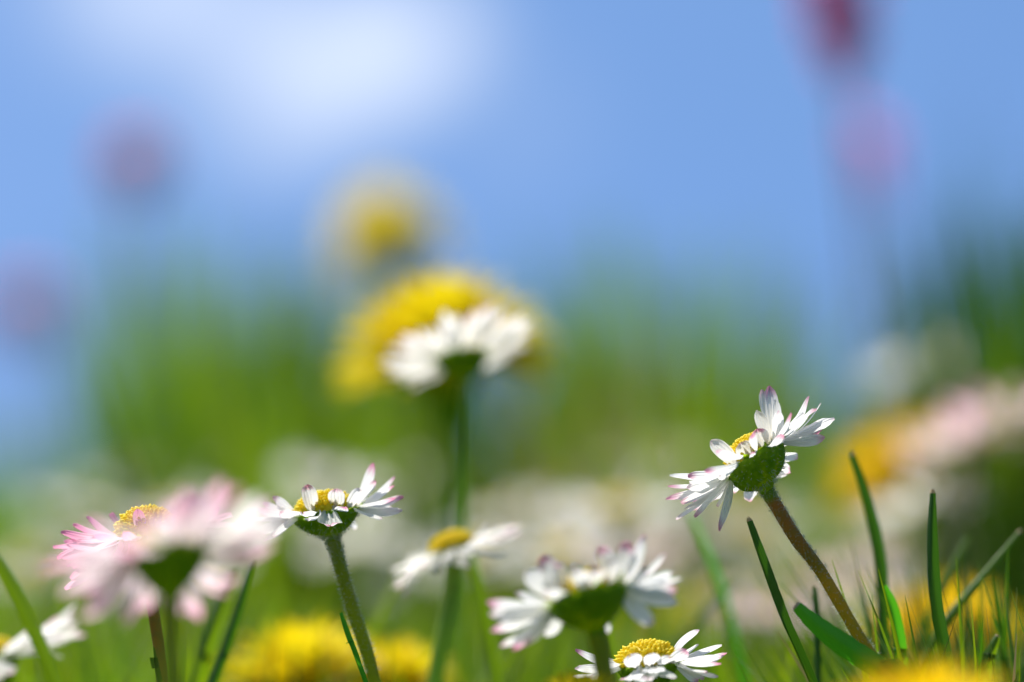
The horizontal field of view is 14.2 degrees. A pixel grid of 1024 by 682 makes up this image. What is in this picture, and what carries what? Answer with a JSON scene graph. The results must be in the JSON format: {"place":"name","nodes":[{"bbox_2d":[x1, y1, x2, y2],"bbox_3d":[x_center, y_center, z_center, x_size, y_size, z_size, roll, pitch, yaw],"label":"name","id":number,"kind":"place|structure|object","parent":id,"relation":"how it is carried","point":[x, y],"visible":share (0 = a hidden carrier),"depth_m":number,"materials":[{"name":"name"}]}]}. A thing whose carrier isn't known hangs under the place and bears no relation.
{"place":"outdoors","nodes":[
{"label":"outdoors","id":0,"kind":"place"},
{"bbox_2d":[0,457,847,466],"bbox_3d":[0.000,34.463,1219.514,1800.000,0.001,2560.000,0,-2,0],"label":"ground","id":1,"kind":"structure","parent":0,"point":[45,459],"depth_m":115.93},
{"bbox_2d":[0,278,60,500],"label":"wild flower","id":2,"kind":"object","parent":1,"relation":"on","point":[24,314],"visible":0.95,"depth_m":1.48,"materials":[{"name":"plant"}]},
{"bbox_2d":[0,556,62,681],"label":"grass shoot","id":3,"kind":"object","parent":1,"relation":"on","point":[23,610],"depth_m":0.50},
{"bbox_2d":[0,529,67,621],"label":"daisy","id":4,"kind":"object","parent":1,"relation":"on","point":[31,558],"visible":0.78,"depth_m":0.90,"materials":[{"name":"white plant"}]},
{"bbox_2d":[0,602,84,681],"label":"daisy","id":5,"kind":"object","parent":1,"relation":"on","point":[10,651],"visible":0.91,"depth_m":0.57,"materials":[{"name":"white plant"}]},
{"bbox_2d":[23,489,127,612],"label":"daisy","id":6,"kind":"object","parent":1,"relation":"on","point":[67,513],"visible":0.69,"depth_m":1.00,"materials":[{"name":"white plant"}]},
{"bbox_2d":[12,620,153,681],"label":"grass tuft","id":7,"kind":"object","parent":1,"relation":"on","point":[31,675],"visible":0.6,"depth_m":0.60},
{"bbox_2d":[0,442,227,628],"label":"grass tuft","id":8,"kind":"object","parent":1,"relation":"on","point":[22,520],"visible":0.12,"depth_m":1.15,"materials":[{"name":"plant"}]},
{"bbox_2d":[76,458,166,510],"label":"daisy","id":9,"kind":"object","parent":1,"relation":"on","point":[89,488],"visible":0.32,"depth_m":1.11,"materials":[{"name":"white plant"}]},
{"bbox_2d":[104,132,168,409],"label":"wild flower","id":10,"kind":"object","parent":1,"relation":"on","point":[136,164],"visible":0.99,"depth_m":1.32,"materials":[{"name":"plant"}]},
{"bbox_2d":[24,233,259,525],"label":"grass tuft","id":11,"kind":"object","parent":1,"relation":"on","point":[67,418],"visible":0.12,"depth_m":1.43,"materials":[{"name":"plant"}]},
{"bbox_2d":[53,503,231,681],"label":"daisy","id":12,"kind":"object","parent":1,"relation":"on","point":[128,522],"visible":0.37,"depth_m":0.53,"materials":[{"name":"pink plant"}]},
{"bbox_2d":[150,647,162,681],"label":"grass shoot","id":13,"kind":"object","parent":1,"relation":"on","point":[154,662],"depth_m":0.53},
{"bbox_2d":[11,599,309,681],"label":"grass tuft","id":14,"kind":"object","parent":1,"relation":"on","point":[55,650],"visible":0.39,"depth_m":0.67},
{"bbox_2d":[39,478,286,681],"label":"daisy","id":15,"kind":"object","parent":1,"relation":"on","point":[174,553],"visible":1,"depth_m":0.46,"materials":[{"name":"pink plant"}]},
{"bbox_2d":[157,484,206,636],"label":"daisy","id":16,"kind":"object","parent":1,"relation":"on","point":[162,503],"visible":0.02,"depth_m":0.90,"materials":[{"name":"white plant"}]},
{"bbox_2d":[14,190,381,523],"bbox_3d":[-0.086,0.031,1.216,0.106,0.150,0.109,1,-2,-30],"label":"grass tuft","id":17,"kind":"object","parent":1,"relation":"on","point":[115,330],"visible":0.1,"depth_m":1.21,"materials":[{"name":"plant"}]},
{"bbox_2d":[10,579,390,681],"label":"grass tuft","id":18,"kind":"object","parent":1,"relation":"on","point":[94,673],"visible":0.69,"depth_m":0.64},
{"bbox_2d":[188,566,235,681],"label":"grass shoot","id":19,"kind":"object","parent":1,"relation":"on","point":[205,648],"depth_m":0.57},
{"bbox_2d":[208,461,219,482],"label":"daisy","id":20,"kind":"object","parent":1,"relation":"on","point":[211,471],"visible":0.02,"depth_m":1.17,"materials":[{"name":"green plant"}]},
{"bbox_2d":[190,564,242,625],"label":"daisy","id":21,"kind":"object","parent":1,"relation":"on","point":[217,570],"visible":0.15,"depth_m":0.84,"materials":[{"name":"white plant"}]},
{"bbox_2d":[208,560,254,681],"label":"grass shoot","id":22,"kind":"object","parent":1,"relation":"on","point":[224,652],"depth_m":0.56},
{"bbox_2d":[60,329,422,619],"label":"grass tuft","id":23,"kind":"object","parent":1,"relation":"on","point":[159,492],"visible":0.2,"depth_m":1.00,"materials":[{"name":"plant"}]},
{"bbox_2d":[74,583,414,681],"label":"grass tuft","id":24,"kind":"object","parent":1,"relation":"on","point":[126,653],"visible":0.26,"depth_m":0.69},
{"bbox_2d":[80,225,413,444],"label":"grass tuft","id":25,"kind":"object","parent":1,"relation":"on","point":[228,348],"visible":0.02,"depth_m":1.37,"materials":[{"name":"plant"}]},
{"bbox_2d":[84,367,479,650],"bbox_3d":[-0.053,0.051,0.954,0.091,0.095,0.087,0,-2,0],"label":"grass tuft","id":26,"kind":"object","parent":1,"relation":"on","point":[252,478],"visible":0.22,"depth_m":0.95,"materials":[{"name":"plant"}]},
{"bbox_2d":[215,611,393,681],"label":"dandelion","id":27,"kind":"object","parent":1,"relation":"on","point":[298,635],"visible":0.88,"depth_m":0.62,"materials":[{"name":"plant"}]},
{"bbox_2d":[263,492,363,585],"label":"daisy","id":28,"kind":"object","parent":1,"relation":"on","point":[309,539],"visible":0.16,"depth_m":0.95,"materials":[{"name":"white plant"}]},
{"bbox_2d":[112,259,532,624],"bbox_3d":[-0.050,0.042,1.119,0.111,0.124,0.097,0,-2,-14],"label":"grass tuft","id":29,"kind":"object","parent":1,"relation":"on","point":[416,505],"visible":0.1,"depth_m":1.10,"materials":[{"name":"plant"}]},
{"bbox_2d":[260,463,403,681],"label":"daisy","id":30,"kind":"object","parent":1,"relation":"on","point":[326,514],"visible":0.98,"depth_m":0.54,"materials":[{"name":"white plant"}]},
{"bbox_2d":[275,450,388,625],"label":"daisy","id":31,"kind":"object","parent":1,"relation":"on","point":[327,479],"visible":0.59,"depth_m":0.90,"materials":[{"name":"white plant"}]},
{"bbox_2d":[339,612,367,681],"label":"grass shoot","id":32,"kind":"object","parent":1,"relation":"on","point":[353,648],"depth_m":0.53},
{"bbox_2d":[187,248,520,510],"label":"grass tuft","id":33,"kind":"object","parent":1,"relation":"on","point":[412,391],"visible":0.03,"depth_m":1.31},
{"bbox_2d":[303,518,409,620],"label":"daisy","id":34,"kind":"object","parent":1,"relation":"on","point":[360,546],"visible":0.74,"depth_m":0.84,"materials":[{"name":"white plant"}]},
{"bbox_2d":[359,462,420,584],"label":"daisy","id":35,"kind":"object","parent":1,"relation":"on","point":[412,473],"visible":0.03,"depth_m":1.06,"materials":[{"name":"white plant"}]},
{"bbox_2d":[326,176,457,525],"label":"daisy","id":36,"kind":"object","parent":1,"relation":"on","point":[382,238],"visible":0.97,"depth_m":1.11,"materials":[{"name":"plant"}]},
{"bbox_2d":[225,283,561,629],"bbox_3d":[-0.036,0.044,1.224,0.103,0.125,0.100,0,-2,0],"label":"grass tuft","id":37,"kind":"object","parent":1,"relation":"on","point":[487,447],"visible":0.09,"depth_m":1.21,"materials":[{"name":"plant"}]},
{"bbox_2d":[337,633,457,681],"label":"dandelion","id":38,"kind":"object","parent":1,"relation":"on","point":[409,655],"visible":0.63,"depth_m":0.63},
{"bbox_2d":[363,560,443,632],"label":"daisy","id":39,"kind":"object","parent":1,"relation":"on","point":[423,579],"visible":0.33,"depth_m":0.90,"materials":[{"name":"white plant"}]},
{"bbox_2d":[269,569,572,681],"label":"grass tuft","id":40,"kind":"object","parent":1,"relation":"on","point":[452,643],"visible":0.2,"depth_m":0.72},
{"bbox_2d":[241,594,621,681],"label":"grass tuft","id":41,"kind":"object","parent":1,"relation":"on","point":[527,667],"visible":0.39,"depth_m":0.66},
{"bbox_2d":[330,266,564,675],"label":"dandelion","id":42,"kind":"object","parent":1,"relation":"on","point":[413,308],"visible":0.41,"depth_m":0.70,"materials":[{"name":"plant"}]},
{"bbox_2d":[391,523,522,681],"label":"daisy","id":43,"kind":"object","parent":1,"relation":"on","point":[453,550],"visible":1,"depth_m":0.57,"materials":[{"name":"white plant"}]},
{"bbox_2d":[380,302,534,681],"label":"daisy","id":44,"kind":"object","parent":1,"relation":"on","point":[463,355],"visible":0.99,"depth_m":0.60,"materials":[{"name":"white plant"}]},
{"bbox_2d":[416,522,518,676],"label":"daisy","id":45,"kind":"object","parent":1,"relation":"on","point":[483,563],"visible":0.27,"depth_m":0.79,"materials":[{"name":"white plant"}]},
{"bbox_2d":[469,554,502,681],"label":"grass shoot","id":46,"kind":"object","parent":1,"relation":"on","point":[490,644],"depth_m":0.58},
{"bbox_2d":[469,492,550,632],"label":"daisy","id":47,"kind":"object","parent":1,"relation":"on","point":[509,514],"visible":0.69,"depth_m":0.95,"materials":[{"name":"white plant"}]},
{"bbox_2d":[521,477,595,519],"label":"daisy","id":48,"kind":"object","parent":1,"relation":"on","point":[560,489],"visible":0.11,"depth_m":1.06,"materials":[{"name":"white plant"}]},
{"bbox_2d":[507,510,613,655],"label":"daisy","id":49,"kind":"object","parent":1,"relation":"on","point":[568,551],"visible":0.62,"depth_m":0.77,"materials":[{"name":"white plant"}]},
{"bbox_2d":[343,597,777,681],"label":"grass tuft","id":50,"kind":"object","parent":1,"relation":"on","point":[746,663],"visible":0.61,"depth_m":0.64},
{"bbox_2d":[372,352,774,590],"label":"grass tuft","id":51,"kind":"object","parent":1,"relation":"on","point":[517,457],"visible":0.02,"depth_m":1.33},
{"bbox_2d":[542,669,614,681],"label":"dandelion","id":52,"kind":"object","parent":1,"relation":"on","point":[571,677],"visible":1,"depth_m":0.50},
{"bbox_2d":[487,535,680,681],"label":"daisy","id":53,"kind":"object","parent":1,"relation":"on","point":[589,601],"visible":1,"depth_m":0.50,"materials":[{"name":"white plant"}]},
{"bbox_2d":[523,489,651,645],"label":"daisy","id":54,"kind":"object","parent":1,"relation":"on","point":[566,527],"visible":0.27,"depth_m":0.90,"materials":[{"name":"white plant"}]},
{"bbox_2d":[426,574,761,681],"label":"grass tuft","id":55,"kind":"object","parent":1,"relation":"on","point":[646,637],"visible":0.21,"depth_m":0.74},
{"bbox_2d":[395,317,808,628],"bbox_3d":[0.012,0.046,1.060,0.103,0.111,0.094,1,-2,-24],"label":"grass tuft","id":56,"kind":"object","parent":1,"relation":"on","point":[527,485],"visible":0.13,"depth_m":1.04,"materials":[{"name":"plant"}]},
{"bbox_2d":[391,370,830,640],"bbox_3d":[0.028,0.056,1.112,0.110,0.096,0.100,-1,-2,34],"label":"grass tuft","id":57,"kind":"object","parent":1,"relation":"on","point":[511,479],"visible":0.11,"depth_m":1.10,"materials":[{"name":"plant"}]},
{"bbox_2d":[552,473,689,646],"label":"daisy","id":58,"kind":"object","parent":1,"relation":"on","point":[622,516],"visible":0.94,"depth_m":0.79,"materials":[{"name":"white plant"}]},
{"bbox_2d":[590,439,661,489],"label":"daisy","id":59,"kind":"object","parent":1,"relation":"on","point":[628,442],"visible":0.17,"depth_m":1.06,"materials":[{"name":"white plant"}]},
{"bbox_2d":[580,526,692,622],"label":"daisy","id":60,"kind":"object","parent":1,"relation":"on","point":[659,545],"visible":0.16,"depth_m":0.87,"materials":[{"name":"white plant"}]},
{"bbox_2d":[575,629,726,681],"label":"daisy","id":61,"kind":"object","parent":1,"relation":"on","point":[649,660],"visible":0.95,"depth_m":0.53,"materials":[{"name":"white plant"}]},
{"bbox_2d":[618,441,709,501],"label":"daisy","id":62,"kind":"object","parent":1,"relation":"on","point":[671,461],"visible":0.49,"depth_m":1.01,"materials":[{"name":"white plant"}]},
{"bbox_2d":[492,209,852,482],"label":"grass tuft","id":63,"kind":"object","parent":1,"relation":"on","point":[619,367],"visible":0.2,"depth_m":1.30,"materials":[{"name":"plant"}]},
{"bbox_2d":[646,505,698,537],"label":"daisy","id":64,"kind":"object","parent":1,"relation":"on","point":[656,520],"visible":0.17,"depth_m":1.00,"materials":[{"name":"white plant"}]},
{"bbox_2d":[635,595,729,646],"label":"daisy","id":65,"kind":"object","parent":1,"relation":"on","point":[692,606],"visible":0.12,"depth_m":0.84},
{"bbox_2d":[475,360,895,656],"bbox_3d":[0.046,0.052,1.001,0.103,0.096,0.107,1,-2,-37],"label":"grass tuft","id":66,"kind":"object","parent":1,"relation":"on","point":[719,543],"visible":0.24,"depth_m":0.99,"materials":[{"name":"plant"}]},
{"bbox_2d":[471,240,921,587],"bbox_3d":[0.063,0.039,1.220,0.141,0.135,0.129,-1,-2,23],"label":"grass tuft","id":67,"kind":"object","parent":1,"relation":"on","point":[788,372],"visible":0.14,"depth_m":1.21,"materials":[{"name":"plant"}]},
{"bbox_2d":[677,581,738,647],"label":"grass shoot","id":68,"kind":"object","parent":1,"relation":"on","point":[702,614],"depth_m":0.61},
{"bbox_2d":[546,607,870,681],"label":"grass tuft","id":69,"kind":"object","parent":1,"relation":"on","point":[764,669],"visible":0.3,"depth_m":0.69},
{"bbox_2d":[585,619,837,681],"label":"grass tuft","id":70,"kind":"object","parent":1,"relation":"on","point":[684,679],"visible":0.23,"depth_m":0.65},
{"bbox_2d":[689,514,747,681],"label":"grass shoot","id":71,"kind":"object","parent":1,"relation":"on","point":[732,633],"depth_m":0.60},
{"bbox_2d":[666,559,786,669],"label":"daisy","id":72,"kind":"object","parent":1,"relation":"on","point":[744,590],"visible":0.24,"depth_m":0.85,"materials":[{"name":"white plant"}]},
{"bbox_2d":[686,489,810,662],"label":"daisy","id":73,"kind":"object","parent":1,"relation":"on","point":[736,527],"visible":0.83,"depth_m":0.93,"materials":[{"name":"white plant"}]},
{"bbox_2d":[714,584,826,681],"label":"daisy","id":74,"kind":"object","parent":1,"relation":"on","point":[737,600],"visible":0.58,"depth_m":0.74,"materials":[{"name":"white plant"}]},
{"bbox_2d":[666,386,879,653],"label":"daisy","id":75,"kind":"object","parent":1,"relation":"on","point":[755,461],"visible":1,"depth_m":0.53,"materials":[{"name":"white plant"}]},
{"bbox_2d":[738,540,809,665],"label":"daisy","id":76,"kind":"object","parent":1,"relation":"on","point":[777,560],"visible":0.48,"depth_m":0.95,"materials":[{"name":"white plant"}]},
{"bbox_2d":[633,395,915,627],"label":"grass tuft","id":77,"kind":"object","parent":1,"relation":"on","point":[822,502],"visible":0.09,"depth_m":1.05,"materials":[{"name":"plant"}]},
{"bbox_2d":[747,516,817,681],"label":"grass shoot","id":78,"kind":"object","parent":1,"relation":"on","point":[777,597],"depth_m":0.53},
{"bbox_2d":[664,368,900,554],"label":"grass tuft","id":79,"kind":"object","parent":1,"relation":"on","point":[837,438],"depth_m":1.37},
{"bbox_2d":[813,585,820,681],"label":"grass shoot","id":80,"kind":"object","parent":1,"relation":"on","point":[817,641],"depth_m":0.55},
{"bbox_2d":[809,408,851,435],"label":"daisy","id":81,"kind":"object","parent":1,"relation":"on","point":[827,414],"visible":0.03,"depth_m":1.49,"materials":[{"name":"white plant"}]},
{"bbox_2d":[802,0,886,557],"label":"wild flower","id":82,"kind":"object","parent":1,"relation":"on","point":[837,28],"visible":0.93,"depth_m":1.06,"materials":[{"name":"plant"}]},
{"bbox_2d":[793,602,907,681],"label":"grass shoot","id":83,"kind":"object","parent":1,"relation":"on","point":[847,647],"depth_m":0.52,"materials":[{"name":"plant"}]},
{"bbox_2d":[804,551,904,624],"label":"daisy","id":84,"kind":"object","parent":1,"relation":"on","point":[842,577],"visible":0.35,"depth_m":0.90,"materials":[{"name":"white plant"}]},
{"bbox_2d":[709,612,1023,681],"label":"grass tuft","id":85,"kind":"object","parent":1,"relation":"on","point":[844,670],"visible":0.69,"depth_m":0.55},
{"bbox_2d":[850,451,888,658],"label":"grass shoot","id":86,"kind":"object","parent":1,"relation":"on","point":[877,542],"depth_m":0.56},
{"bbox_2d":[823,562,915,623],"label":"daisy","id":87,"kind":"object","parent":1,"relation":"on","point":[850,591],"visible":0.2,"depth_m":0.82,"materials":[{"name":"white plant"}]},
{"bbox_2d":[723,593,1017,681],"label":"grass tuft","id":88,"kind":"object","parent":1,"relation":"on","point":[1012,654],"visible":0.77,"depth_m":0.54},
{"bbox_2d":[846,115,900,398],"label":"wild flower","id":89,"kind":"object","parent":1,"relation":"on","point":[873,147],"visible":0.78,"depth_m":1.32,"materials":[{"name":"plant"}]},
{"bbox_2d":[835,506,913,580],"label":"daisy","id":90,"kind":"object","parent":1,"relation":"on","point":[890,530],"visible":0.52,"depth_m":1.00,"materials":[{"name":"white plant"}]},
{"bbox_2d":[738,525,1023,681],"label":"grass tuft","id":91,"kind":"object","parent":1,"relation":"on","point":[1000,622],"visible":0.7,"depth_m":0.56,"materials":[{"name":"plant"}]},
{"bbox_2d":[770,630,1016,681],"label":"grass tuft","id":92,"kind":"object","parent":1,"relation":"on","point":[1013,679],"visible":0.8,"depth_m":0.54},
{"bbox_2d":[884,585,906,665],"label":"grass shoot","id":93,"kind":"object","parent":1,"relation":"on","point":[896,617],"depth_m":0.54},
{"bbox_2d":[779,553,1023,681],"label":"grass tuft","id":94,"kind":"object","parent":1,"relation":"on","point":[973,660],"visible":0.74,"depth_m":0.54,"materials":[{"name":"plant"}]},
{"bbox_2d":[860,332,961,416],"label":"daisy","id":95,"kind":"object","parent":1,"relation":"on","point":[881,377],"visible":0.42,"depth_m":0.92,"materials":[{"name":"white plant"}]},
{"bbox_2d":[825,410,1000,538],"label":"dandelion","id":96,"kind":"object","parent":1,"relation":"on","point":[873,455],"visible":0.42,"depth_m":0.87,"materials":[{"name":"plant"}]},
{"bbox_2d":[862,470,996,577],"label":"daisy","id":97,"kind":"object","parent":1,"relation":"on","point":[909,508],"visible":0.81,"depth_m":0.79,"materials":[{"name":"white plant"}]},
{"bbox_2d":[858,653,1005,681],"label":"dandelion","id":98,"kind":"object","parent":1,"relation":"on","point":[936,672],"visible":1,"depth_m":0.45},
{"bbox_2d":[844,179,1023,606],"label":"grass tuft","id":99,"kind":"object","parent":1,"relation":"on","point":[925,370],"visible":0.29,"depth_m":0.90,"materials":[{"name":"plant"}]},
{"bbox_2d":[899,521,969,559],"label":"daisy","id":100,"kind":"object","parent":1,"relation":"on","point":[917,542],"visible":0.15,"depth_m":0.90,"materials":[{"name":"white plant"}]},
{"bbox_2d":[859,303,1023,675],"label":"grass tuft","id":101,"kind":"object","parent":1,"relation":"on","point":[1009,531],"visible":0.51,"depth_m":0.79,"materials":[{"name":"plant"}]},
{"bbox_2d":[927,488,956,679],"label":"grass shoot","id":102,"kind":"object","parent":1,"relation":"on","point":[936,603],"depth_m":0.54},
{"bbox_2d":[915,537,969,651],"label":"grass shoot","id":103,"kind":"object","parent":1,"relation":"on","point":[947,579],"depth_m":0.58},
{"bbox_2d":[861,573,1023,676],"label":"dandelion","id":104,"kind":"object","parent":1,"relation":"on","point":[952,593],"visible":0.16,"depth_m":0.68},
{"bbox_2d":[873,192,1023,591],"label":"grass tuft","id":105,"kind":"object","parent":1,"relation":"on","point":[930,318],"visible":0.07,"depth_m":1.01,"materials":[{"name":"plant"}]},
{"bbox_2d":[893,402,1023,595],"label":"daisy","id":106,"kind":"object","parent":1,"relation":"on","point":[959,448],"visible":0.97,"depth_m":0.79,"materials":[{"name":"white plant"}]},
{"bbox_2d":[919,530,1021,676],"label":"grass shoot","id":107,"kind":"object","parent":1,"relation":"on","point":[972,589],"depth_m":0.56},
{"bbox_2d":[936,382,1023,648],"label":"daisy","id":108,"kind":"object","parent":1,"relation":"on","point":[986,398],"visible":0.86,"depth_m":0.79,"materials":[{"name":"white plant"}]},
{"bbox_2d":[938,80,1022,345],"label":"grass tuft","id":109,"kind":"object","parent":1,"relation":"on","point":[978,199],"visible":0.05,"depth_m":1.26,"materials":[{"name":"plant"}]},
{"bbox_2d":[980,634,999,681],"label":"grass shoot","id":110,"kind":"object","parent":1,"relation":"on","point":[995,640],"depth_m":0.54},
{"bbox_2d":[0,459,1023,681],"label":"grass","id":111,"kind":"structure","parent":0,"point":[425,628],"depth_m":0.77,"materials":[{"name":"plant"}]},
{"bbox_2d":[0,0,1023,456],"label":"sky","id":112,"kind":"structure","parent":0,"point":[534,115],"materials":[{"name":"blue"}]}
]}

